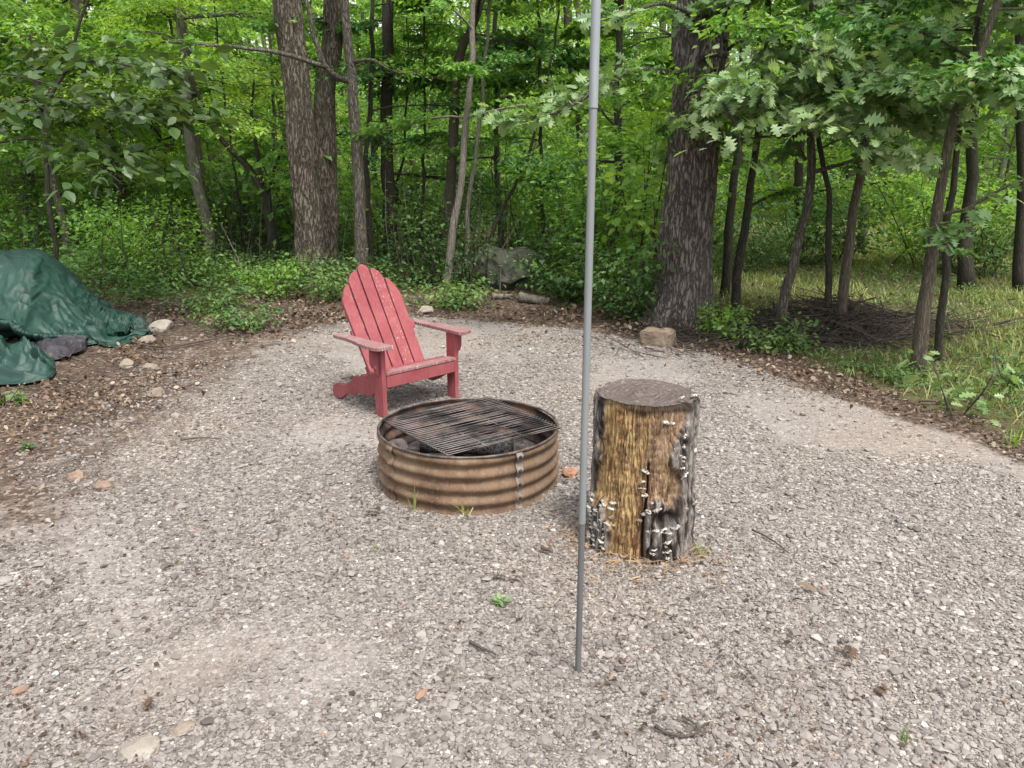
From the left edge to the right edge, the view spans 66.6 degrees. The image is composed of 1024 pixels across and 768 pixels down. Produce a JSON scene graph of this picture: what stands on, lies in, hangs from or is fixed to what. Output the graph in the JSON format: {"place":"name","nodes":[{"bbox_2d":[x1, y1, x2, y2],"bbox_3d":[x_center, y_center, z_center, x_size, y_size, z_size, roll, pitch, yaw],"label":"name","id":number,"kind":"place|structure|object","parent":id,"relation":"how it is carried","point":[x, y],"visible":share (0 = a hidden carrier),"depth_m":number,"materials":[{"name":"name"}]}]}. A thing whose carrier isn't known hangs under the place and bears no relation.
{"place":"outdoors","nodes":[
{"label":"outdoors","id":0,"kind":"place"},
{"bbox_2d":[0,170,1023,767],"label":"ground","id":1,"kind":"structure","parent":0,"point":[430,344],"depth_m":3.53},
{"bbox_2d":[0,335,55,384],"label":"tarpaulin","id":2,"kind":"object","parent":1,"relation":"on","point":[23,359],"visible":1,"depth_m":5.83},
{"bbox_2d":[30,334,88,359],"bbox_3d":[-3.924,-0.377,6.793,0.436,0.114,1.079,-13,21,-39],"label":"rock","id":3,"kind":"object","parent":1,"relation":"on","point":[63,346],"visible":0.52,"depth_m":6.57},
{"bbox_2d":[0,164,122,251],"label":"bush","id":4,"kind":"object","parent":1,"relation":"on","point":[13,235],"visible":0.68,"depth_m":12.07,"materials":[{"name":"green plant"}]},
{"bbox_2d":[0,0,127,209],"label":"woodland tree","id":5,"kind":"object","parent":1,"relation":"on","point":[14,152],"visible":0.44,"depth_m":12.80,"materials":[{"name":"green plant"}]},
{"bbox_2d":[0,248,156,346],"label":"tarpaulin","id":6,"kind":"object","parent":1,"relation":"on","point":[43,294],"visible":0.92,"depth_m":7.09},
{"bbox_2d":[0,167,176,247],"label":"bush","id":7,"kind":"object","parent":1,"relation":"on","point":[97,199],"visible":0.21,"depth_m":14.08,"materials":[{"name":"green plant"}]},
{"bbox_2d":[0,35,185,246],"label":"woodland tree","id":8,"kind":"object","parent":1,"relation":"on","point":[57,126],"visible":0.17,"depth_m":14.16,"materials":[{"name":"green plant"}]},
{"bbox_2d":[0,0,193,256],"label":"woodland tree","id":9,"kind":"object","parent":1,"relation":"on","point":[28,33],"visible":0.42,"depth_m":11.11,"materials":[{"name":"green plant"}]},
{"bbox_2d":[39,185,183,279],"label":"bush","id":10,"kind":"object","parent":1,"relation":"on","point":[77,226],"visible":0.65,"depth_m":10.25,"materials":[{"name":"green plant"}]},
{"bbox_2d":[0,0,227,228],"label":"woodland tree","id":11,"kind":"object","parent":1,"relation":"on","point":[86,20],"visible":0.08,"depth_m":13.95,"materials":[{"name":"green plant"}]},
{"bbox_2d":[0,0,255,260],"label":"sapling","id":12,"kind":"object","parent":1,"relation":"on","point":[131,108],"visible":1,"depth_m":7.18,"materials":[{"name":"green plant"}]},
{"bbox_2d":[72,177,194,263],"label":"bush","id":13,"kind":"object","parent":1,"relation":"on","point":[153,214],"visible":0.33,"depth_m":12.17,"materials":[{"name":"green plant"}]},
{"bbox_2d":[0,0,283,223],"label":"woodland tree","id":14,"kind":"object","parent":1,"relation":"on","point":[57,10],"visible":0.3,"depth_m":12.99,"materials":[{"name":"green plant"}]},
{"bbox_2d":[59,191,237,285],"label":"bush","id":15,"kind":"object","parent":1,"relation":"on","point":[182,236],"visible":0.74,"depth_m":10.06,"materials":[{"name":"green plant"}]},
{"bbox_2d":[14,0,284,194],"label":"woodland tree","id":16,"kind":"object","parent":1,"relation":"on","point":[96,2],"visible":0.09,"depth_m":14.90,"materials":[{"name":"green plant"}]},
{"bbox_2d":[0,0,315,264],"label":"woodland tree","id":17,"kind":"object","parent":1,"relation":"on","point":[258,179],"visible":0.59,"depth_m":11.10,"materials":[{"name":"green plant"}]},
{"bbox_2d":[76,139,248,243],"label":"bush","id":18,"kind":"object","parent":1,"relation":"on","point":[166,175],"visible":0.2,"depth_m":12.93,"materials":[{"name":"green plant"}]},
{"bbox_2d":[64,1,288,196],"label":"woodland tree","id":19,"kind":"object","parent":1,"relation":"on","point":[234,21],"visible":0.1,"depth_m":15.98,"materials":[{"name":"green plant"}]},
{"bbox_2d":[90,0,314,243],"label":"young tree","id":20,"kind":"object","parent":1,"relation":"on","point":[205,30],"visible":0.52,"depth_m":11.84,"materials":[{"name":"green plant"}]},
{"bbox_2d":[155,277,264,316],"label":"bush","id":21,"kind":"object","parent":1,"relation":"on","point":[226,294],"visible":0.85,"depth_m":8.50,"materials":[{"name":"green plant"}]},
{"bbox_2d":[88,0,361,274],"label":"woodland tree","id":22,"kind":"object","parent":1,"relation":"on","point":[192,156],"visible":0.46,"depth_m":10.55,"materials":[{"name":"green plant"}]},
{"bbox_2d":[171,0,281,260],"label":"sapling","id":23,"kind":"object","parent":1,"relation":"on","point":[206,130],"visible":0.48,"depth_m":11.78,"materials":[{"name":"green plant"}]},
{"bbox_2d":[187,298,291,331],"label":"bush","id":24,"kind":"object","parent":1,"relation":"on","point":[242,323],"visible":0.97,"depth_m":7.40,"materials":[{"name":"green plant"}]},
{"bbox_2d":[78,0,433,287],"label":"woodland tree","id":25,"kind":"object","parent":1,"relation":"on","point":[350,79],"visible":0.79,"depth_m":9.02,"materials":[{"name":"grey plant"}]},
{"bbox_2d":[126,148,398,258],"bbox_3d":[-4.330,-2.957,12.851,3.587,1.844,4.132,-15,22,-43],"label":"bush","id":26,"kind":"object","parent":1,"relation":"on","point":[231,189],"visible":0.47,"depth_m":12.61,"materials":[{"name":"green plant"}]},
{"bbox_2d":[158,0,376,228],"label":"woodland tree","id":27,"kind":"object","parent":1,"relation":"on","point":[182,159],"visible":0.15,"depth_m":13.72,"materials":[{"name":"green plant"}]},
{"bbox_2d":[220,256,324,299],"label":"bush","id":28,"kind":"object","parent":1,"relation":"on","point":[260,282],"visible":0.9,"depth_m":9.26,"materials":[{"name":"green plant"}]},
{"bbox_2d":[152,3,417,188],"bbox_3d":[-5.424,-10.096,18.602,6.914,12.602,5.864,-5,17,-17],"label":"woodland tree","id":29,"kind":"object","parent":1,"relation":"on","point":[308,45],"visible":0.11,"depth_m":19.55,"materials":[{"name":"green plant"}]},
{"bbox_2d":[237,0,342,278],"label":"woodland tree","id":30,"kind":"object","parent":1,"relation":"on","point":[324,111],"visible":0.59,"depth_m":10.24,"materials":[{"name":"brown plant"}]},
{"bbox_2d":[272,0,329,287],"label":"woodland tree","id":31,"kind":"object","parent":1,"relation":"on","point":[301,142],"visible":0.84,"depth_m":9.59,"materials":[{"name":"brown plant"}]},
{"bbox_2d":[199,102,417,254],"bbox_3d":[-3.328,-3.251,12.747,2.975,2.416,5.002,4,16,13],"label":"bush","id":32,"kind":"object","parent":1,"relation":"on","point":[272,155],"visible":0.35,"depth_m":12.04,"materials":[{"name":"green plant"}]},
{"bbox_2d":[0,69,666,292],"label":"thicket stems","id":33,"kind":"object","parent":1,"relation":"on","point":[474,228],"visible":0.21,"depth_m":10.63,"materials":[{"name":"green plant"}]},
{"bbox_2d":[289,263,389,304],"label":"bush","id":34,"kind":"object","parent":1,"relation":"on","point":[336,297],"visible":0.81,"depth_m":8.91,"materials":[{"name":"green plant"}]},
{"bbox_2d":[256,0,427,211],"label":"woodland tree","id":35,"kind":"object","parent":1,"relation":"on","point":[316,3],"visible":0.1,"depth_m":22.18,"materials":[{"name":"green plant"}]},
{"bbox_2d":[260,0,500,194],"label":"woodland tree","id":36,"kind":"object","parent":1,"relation":"on","point":[378,9],"visible":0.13,"depth_m":18.65,"materials":[{"name":"green plant"}]},
{"bbox_2d":[262,0,501,262],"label":"young tree","id":37,"kind":"object","parent":1,"relation":"on","point":[357,28],"visible":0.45,"depth_m":10.77,"materials":[{"name":"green plant"}]},
{"bbox_2d":[337,164,443,264],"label":"bush","id":38,"kind":"object","parent":1,"relation":"on","point":[378,232],"visible":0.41,"depth_m":11.99,"materials":[{"name":"green plant"}]},
{"bbox_2d":[261,0,534,264],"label":"woodland tree","id":39,"kind":"object","parent":1,"relation":"on","point":[387,164],"visible":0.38,"depth_m":11.42,"materials":[{"name":"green plant"}]},
{"bbox_2d":[333,264,470,417],"bbox_3d":[-0.785,-0.328,5.212,0.794,0.892,0.720,-15,22,-43],"label":"adirondack chair","id":40,"kind":"object","parent":1,"relation":"on","point":[404,361],"visible":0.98,"depth_m":5.21,"materials":[{"name":"red paint"}]},
{"bbox_2d":[287,149,523,244],"bbox_3d":[-1.916,-3.506,14.320,4.274,2.064,2.542,0,16,1],"label":"bush","id":41,"kind":"object","parent":1,"relation":"on","point":[405,188],"visible":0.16,"depth_m":14.06,"materials":[{"name":"green plant"}]},
{"bbox_2d":[360,14,465,261],"bbox_3d":[-1.597,-3.772,12.129,1.821,3.896,1.446,0,16,0],"label":"sapling","id":42,"kind":"object","parent":1,"relation":"on","point":[418,39],"visible":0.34,"depth_m":11.62,"materials":[{"name":"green plant"}]},
{"bbox_2d":[353,0,486,264],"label":"sapling","id":43,"kind":"object","parent":1,"relation":"on","point":[407,58],"visible":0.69,"depth_m":11.29,"materials":[{"name":"green plant"}]},
{"bbox_2d":[374,192,474,286],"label":"tall shrub","id":44,"kind":"object","parent":1,"relation":"on","point":[434,254],"visible":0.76,"depth_m":10.03,"materials":[{"name":"green plant"}]},
{"bbox_2d":[311,19,546,206],"bbox_3d":[-1.506,-8.343,17.250,5.472,9.921,5.851,15,22,43],"label":"woodland tree","id":45,"kind":"object","parent":1,"relation":"on","point":[346,118],"visible":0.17,"depth_m":18.02,"materials":[{"name":"green plant"}]},
{"bbox_2d":[268,0,614,267],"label":"woodland tree","id":46,"kind":"object","parent":1,"relation":"on","point":[540,41],"visible":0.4,"depth_m":10.66,"materials":[{"name":"green plant"}]},
{"bbox_2d":[338,150,553,249],"bbox_3d":[-1.641,-3.310,14.091,3.496,1.798,4.027,-13,21,-39],"label":"bush","id":47,"kind":"object","parent":1,"relation":"on","point":[414,188],"visible":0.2,"depth_m":13.91,"materials":[{"name":"green plant"}]},
{"bbox_2d":[396,275,497,311],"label":"bush","id":48,"kind":"object","parent":1,"relation":"on","point":[454,301],"visible":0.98,"depth_m":8.55,"materials":[{"name":"green plant"}]},
{"bbox_2d":[396,0,535,284],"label":"young tree","id":49,"kind":"object","parent":1,"relation":"on","point":[483,95],"visible":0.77,"depth_m":10.04,"materials":[{"name":"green plant"}]},
{"bbox_2d":[377,398,558,515],"bbox_3d":[-0.219,0.354,3.979,0.924,0.318,0.931,0,16,0],"label":"fire ring","id":50,"kind":"object","parent":1,"relation":"on","point":[524,473],"visible":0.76,"depth_m":3.64,"materials":[{"name":"metal"}]},
{"bbox_2d":[419,434,513,455],"bbox_3d":[-0.235,0.320,4.035,0.479,0.111,0.117,3,16,9],"label":"charred log","id":51,"kind":"object","parent":50,"relation":"on","point":[501,447],"visible":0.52,"depth_m":4.00,"materials":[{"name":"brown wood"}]},
{"bbox_2d":[382,396,561,455],"bbox_3d":[-0.203,0.199,3.932,0.674,0.017,0.648,-12,20,-36],"label":"cooking grate","id":52,"kind":"object","parent":50,"relation":"on","point":[475,425],"visible":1,"depth_m":3.90,"materials":[{"name":"metal"}]},
{"bbox_2d":[437,230,498,289],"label":"tall shrub","id":53,"kind":"object","parent":1,"relation":"on","point":[460,276],"visible":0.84,"depth_m":9.70,"materials":[{"name":"green plant"}]},
{"bbox_2d":[370,0,609,247],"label":"woodland tree","id":54,"kind":"object","parent":1,"relation":"on","point":[517,9],"visible":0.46,"depth_m":11.44,"materials":[{"name":"green plant"}]},
{"bbox_2d":[399,9,585,199],"bbox_3d":[-0.555,-10.943,23.479,6.319,11.588,5.876,4,16,13],"label":"woodland tree","id":55,"kind":"object","parent":1,"relation":"on","point":[505,91],"visible":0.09,"depth_m":24.40,"materials":[{"name":"green plant"}]},
{"bbox_2d":[343,0,672,291],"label":"young tree","id":56,"kind":"object","parent":1,"relation":"on","point":[450,70],"visible":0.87,"depth_m":9.02,"materials":[{"name":"green plant"}]},
{"bbox_2d":[0,0,1016,206],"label":"woods","id":57,"kind":"object","parent":1,"relation":"on","point":[262,41],"visible":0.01,"depth_m":32.63,"materials":[{"name":"green plant"}]},
{"bbox_2d":[470,245,549,290],"bbox_3d":[0.013,-1.419,10.140,0.966,0.753,0.700,7,18,24],"label":"boulder","id":58,"kind":"object","parent":1,"relation":"on","point":[494,263],"visible":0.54,"depth_m":9.94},
{"bbox_2d":[0,247,1023,767],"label":"leaf litter","id":59,"kind":"object","parent":1,"relation":"on","point":[624,327],"visible":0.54,"depth_m":5.30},
{"bbox_2d":[0,192,1023,429],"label":"ground cover","id":60,"kind":"object","parent":1,"relation":"on","point":[66,260],"visible":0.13,"depth_m":9.91,"materials":[{"name":"green plant"}]},
{"bbox_2d":[464,170,580,260],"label":"bush","id":61,"kind":"object","parent":1,"relation":"on","point":[517,204],"visible":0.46,"depth_m":12.15,"materials":[{"name":"green plant"}]},
{"bbox_2d":[466,0,607,283],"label":"young tree","id":62,"kind":"object","parent":1,"relation":"on","point":[570,63],"visible":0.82,"depth_m":9.59,"materials":[{"name":"green plant"}]},
{"bbox_2d":[430,120,665,243],"bbox_3d":[1.088,-3.436,13.507,4.999,2.415,2.973,13,21,39],"label":"bush","id":63,"kind":"object","parent":1,"relation":"on","point":[549,191],"visible":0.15,"depth_m":13.68,"materials":[{"name":"green plant"}]},
{"bbox_2d":[445,1,663,262],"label":"young tree","id":64,"kind":"object","parent":1,"relation":"on","point":[494,141],"visible":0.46,"depth_m":10.86,"materials":[{"name":"green plant"}]},
{"bbox_2d":[491,211,625,291],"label":"bush","id":65,"kind":"object","parent":1,"relation":"on","point":[546,245],"visible":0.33,"depth_m":9.62,"materials":[{"name":"green plant"}]},
{"bbox_2d":[451,2,671,208],"bbox_3d":[1.828,-9.259,17.242,4.818,11.699,6.079,7,17,23],"label":"woodland tree","id":66,"kind":"object","parent":1,"relation":"on","point":[504,23],"visible":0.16,"depth_m":17.18,"materials":[{"name":"green plant"}]},
{"bbox_2d":[499,247,637,306],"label":"bush","id":67,"kind":"object","parent":1,"relation":"on","point":[566,286],"visible":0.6,"depth_m":8.78,"materials":[{"name":"green plant"}]},
{"bbox_2d":[501,172,663,258],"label":"bush","id":68,"kind":"object","parent":1,"relation":"on","point":[549,205],"visible":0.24,"depth_m":11.20,"materials":[{"name":"green plant"}]},
{"bbox_2d":[575,0,600,672],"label":"metal pole","id":69,"kind":"object","parent":1,"relation":"on","point":[594,63],"visible":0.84,"depth_m":2.16,"materials":[{"name":"metal"}]},
{"bbox_2d":[512,139,663,298],"bbox_3d":[1.036,-1.898,9.101,2.124,1.833,1.731,0,16,0],"label":"tall shrub","id":70,"kind":"object","parent":1,"relation":"on","point":[573,218],"visible":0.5,"depth_m":8.99,"materials":[{"name":"green plant"}]},
{"bbox_2d":[529,2,671,173],"bbox_3d":[2.495,-9.010,19.234,5.121,10.170,4.342,10,19,32],"label":"woodland tree","id":71,"kind":"object","parent":1,"relation":"on","point":[664,45],"visible":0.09,"depth_m":19.65,"materials":[{"name":"green plant"}]},
{"bbox_2d":[551,218,680,320],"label":"bush","id":72,"kind":"object","parent":1,"relation":"on","point":[621,291],"visible":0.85,"depth_m":7.72,"materials":[{"name":"green plant"}]},
{"bbox_2d":[586,379,699,564],"bbox_3d":[0.558,0.354,3.276,0.454,0.719,0.434,7,17,22],"label":"log stump","id":73,"kind":"object","parent":1,"relation":"on","point":[642,500],"visible":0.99,"depth_m":3.13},
{"bbox_2d":[542,511,743,590],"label":"wood crumbs","id":74,"kind":"object","parent":1,"relation":"on","point":[616,561],"visible":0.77,"depth_m":3.15,"materials":[{"name":"wood"}]},
{"bbox_2d":[555,0,756,157],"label":"woodland tree","id":75,"kind":"object","parent":1,"relation":"on","point":[640,4],"visible":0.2,"depth_m":14.30,"materials":[{"name":"green plant"}]},
{"bbox_2d":[497,0,818,282],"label":"young tree","id":76,"kind":"object","parent":1,"relation":"on","point":[607,136],"visible":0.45,"depth_m":9.75,"materials":[{"name":"green plant"}]},
{"bbox_2d":[571,92,744,309],"bbox_3d":[1.427,-1.856,8.158,1.428,2.212,1.918,-8,18,-25],"label":"tall shrub","id":77,"kind":"object","parent":1,"relation":"on","point":[615,221],"visible":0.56,"depth_m":8.14,"materials":[{"name":"green plant"}]},
{"bbox_2d":[640,326,675,347],"bbox_3d":[1.299,-0.404,6.945,0.291,0.176,0.214,7,19,28],"label":"stone block","id":78,"kind":"object","parent":1,"relation":"on","point":[662,337],"depth_m":6.86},
{"bbox_2d":[692,301,758,341],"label":"bush","id":79,"kind":"object","parent":1,"relation":"on","point":[728,312],"visible":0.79,"depth_m":7.07,"materials":[{"name":"green plant"}]},
{"bbox_2d":[624,171,826,264],"bbox_3d":[2.619,-2.604,12.021,3.010,1.548,3.468,-5,17,-17],"label":"bush","id":80,"kind":"object","parent":1,"relation":"on","point":[756,214],"visible":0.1,"depth_m":11.46,"materials":[{"name":"green plant"}]},
{"bbox_2d":[645,0,834,296],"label":"young tree","id":81,"kind":"object","parent":1,"relation":"on","point":[728,231],"visible":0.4,"depth_m":8.88,"materials":[{"name":"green plant"}]},
{"bbox_2d":[473,0,1023,330],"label":"oak tree","id":82,"kind":"object","parent":1,"relation":"on","point":[688,210],"visible":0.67,"depth_m":6.27,"materials":[{"name":"green plant"}]},
{"bbox_2d":[730,0,801,311],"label":"young tree","id":83,"kind":"object","parent":1,"relation":"on","point":[780,195],"visible":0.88,"depth_m":7.78,"materials":[{"name":"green plant"}]},
{"bbox_2d":[712,215,823,274],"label":"bush","id":84,"kind":"object","parent":1,"relation":"on","point":[752,250],"visible":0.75,"depth_m":10.81,"materials":[{"name":"green plant"}]},
{"bbox_2d":[707,309,829,355],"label":"bush","id":85,"kind":"object","parent":1,"relation":"on","point":[775,339],"visible":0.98,"depth_m":6.63,"materials":[{"name":"green plant"}]},
{"bbox_2d":[623,0,945,263],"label":"woodland tree","id":86,"kind":"object","parent":1,"relation":"on","point":[798,175],"visible":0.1,"depth_m":11.94,"materials":[{"name":"green plant"}]},
{"bbox_2d":[650,0,920,329],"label":"young tree","id":87,"kind":"object","parent":1,"relation":"on","point":[737,86],"visible":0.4,"depth_m":6.65,"materials":[{"name":"green plant"}]},
{"bbox_2d":[616,0,974,325],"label":"young tree","id":88,"kind":"object","parent":1,"relation":"on","point":[755,22],"visible":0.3,"depth_m":6.69,"materials":[{"name":"green plant"}]},
{"bbox_2d":[737,166,858,266],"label":"bush","id":89,"kind":"object","parent":1,"relation":"on","point":[808,231],"visible":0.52,"depth_m":12.03,"materials":[{"name":"green plant"}]},
{"bbox_2d":[573,279,1023,358],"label":"brush pile","id":90,"kind":"object","parent":1,"relation":"on","point":[859,324],"visible":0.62,"depth_m":7.20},
{"bbox_2d":[761,186,915,266],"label":"bush","id":91,"kind":"object","parent":1,"relation":"on","point":[838,236],"visible":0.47,"depth_m":12.21,"materials":[{"name":"green plant"}]},
{"bbox_2d":[660,0,1023,335],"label":"young tree","id":92,"kind":"object","parent":1,"relation":"on","point":[970,7],"visible":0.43,"depth_m":6.37,"materials":[{"name":"green plant"}]},
{"bbox_2d":[712,205,1023,427],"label":"grass","id":93,"kind":"structure","parent":1,"relation":"on","point":[996,298],"depth_m":8.93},
{"bbox_2d":[804,341,989,388],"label":"bush","id":94,"kind":"object","parent":1,"relation":"on","point":[885,370],"visible":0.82,"depth_m":5.84,"materials":[{"name":"green plant"}]},
{"bbox_2d":[807,0,1023,362],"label":"young tree","id":95,"kind":"object","parent":1,"relation":"on","point":[868,24],"visible":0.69,"depth_m":5.61,"materials":[{"name":"green plant"}]},
{"bbox_2d":[825,171,1016,265],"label":"bush","id":96,"kind":"object","parent":1,"relation":"on","point":[900,239],"visible":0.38,"depth_m":12.26,"materials":[{"name":"green plant"}]},
{"bbox_2d":[820,14,1023,289],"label":"woodland tree","id":97,"kind":"object","parent":1,"relation":"on","point":[965,271],"visible":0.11,"depth_m":9.49,"materials":[{"name":"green plant"}]},
{"bbox_2d":[826,0,1023,375],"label":"woodland tree","id":98,"kind":"object","parent":1,"relation":"on","point":[933,232],"visible":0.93,"depth_m":5.42,"materials":[{"name":"green plant"}]},
{"bbox_2d":[845,164,1016,272],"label":"bush","id":99,"kind":"object","parent":1,"relation":"on","point":[920,199],"visible":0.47,"depth_m":11.43,"materials":[{"name":"green plant"}]},
{"bbox_2d":[863,10,1023,291],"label":"woodland tree","id":100,"kind":"object","parent":1,"relation":"on","point":[1018,266],"visible":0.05,"depth_m":9.34,"materials":[{"name":"green plant"}]},
{"bbox_2d":[881,198,1015,279],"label":"bush","id":101,"kind":"object","parent":1,"relation":"on","point":[993,257],"visible":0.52,"depth_m":10.94,"materials":[{"name":"green plant"}]},
{"bbox_2d":[895,348,1023,425],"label":"seedling","id":102,"kind":"object","parent":1,"relation":"on","point":[981,403],"visible":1,"depth_m":5.03,"materials":[{"name":"green plant"}]},
{"bbox_2d":[936,29,1016,215],"bbox_3d":[13.269,-8.899,20.552,5.073,9.198,5.424,-1,16,-5],"label":"woodland tree","id":103,"kind":"object","parent":1,"relation":"on","point":[1010,144],"visible":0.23,"depth_m":21.66,"materials":[{"name":"green plant"}]},
{"bbox_2d":[978,343,1023,392],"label":"bush","id":104,"kind":"object","parent":1,"relation":"on","point":[999,359],"visible":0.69,"depth_m":5.58,"materials":[{"name":"green plant"}]},
{"bbox_2d":[0,310,1023,767],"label":"gravel","id":105,"kind":"structure","parent":0,"point":[772,718],"depth_m":2.78,"materials":[{"name":"gravel"}]},
{"bbox_2d":[120,735,159,758],"bbox_3d":[-1.030,1.002,2.159,0.098,0.026,0.087,1,16,2],"label":"flat stone","id":106,"kind":"object","parent":105,"relation":"on","point":[142,746],"visible":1,"depth_m":2.15,"materials":[{"name":"stone"}]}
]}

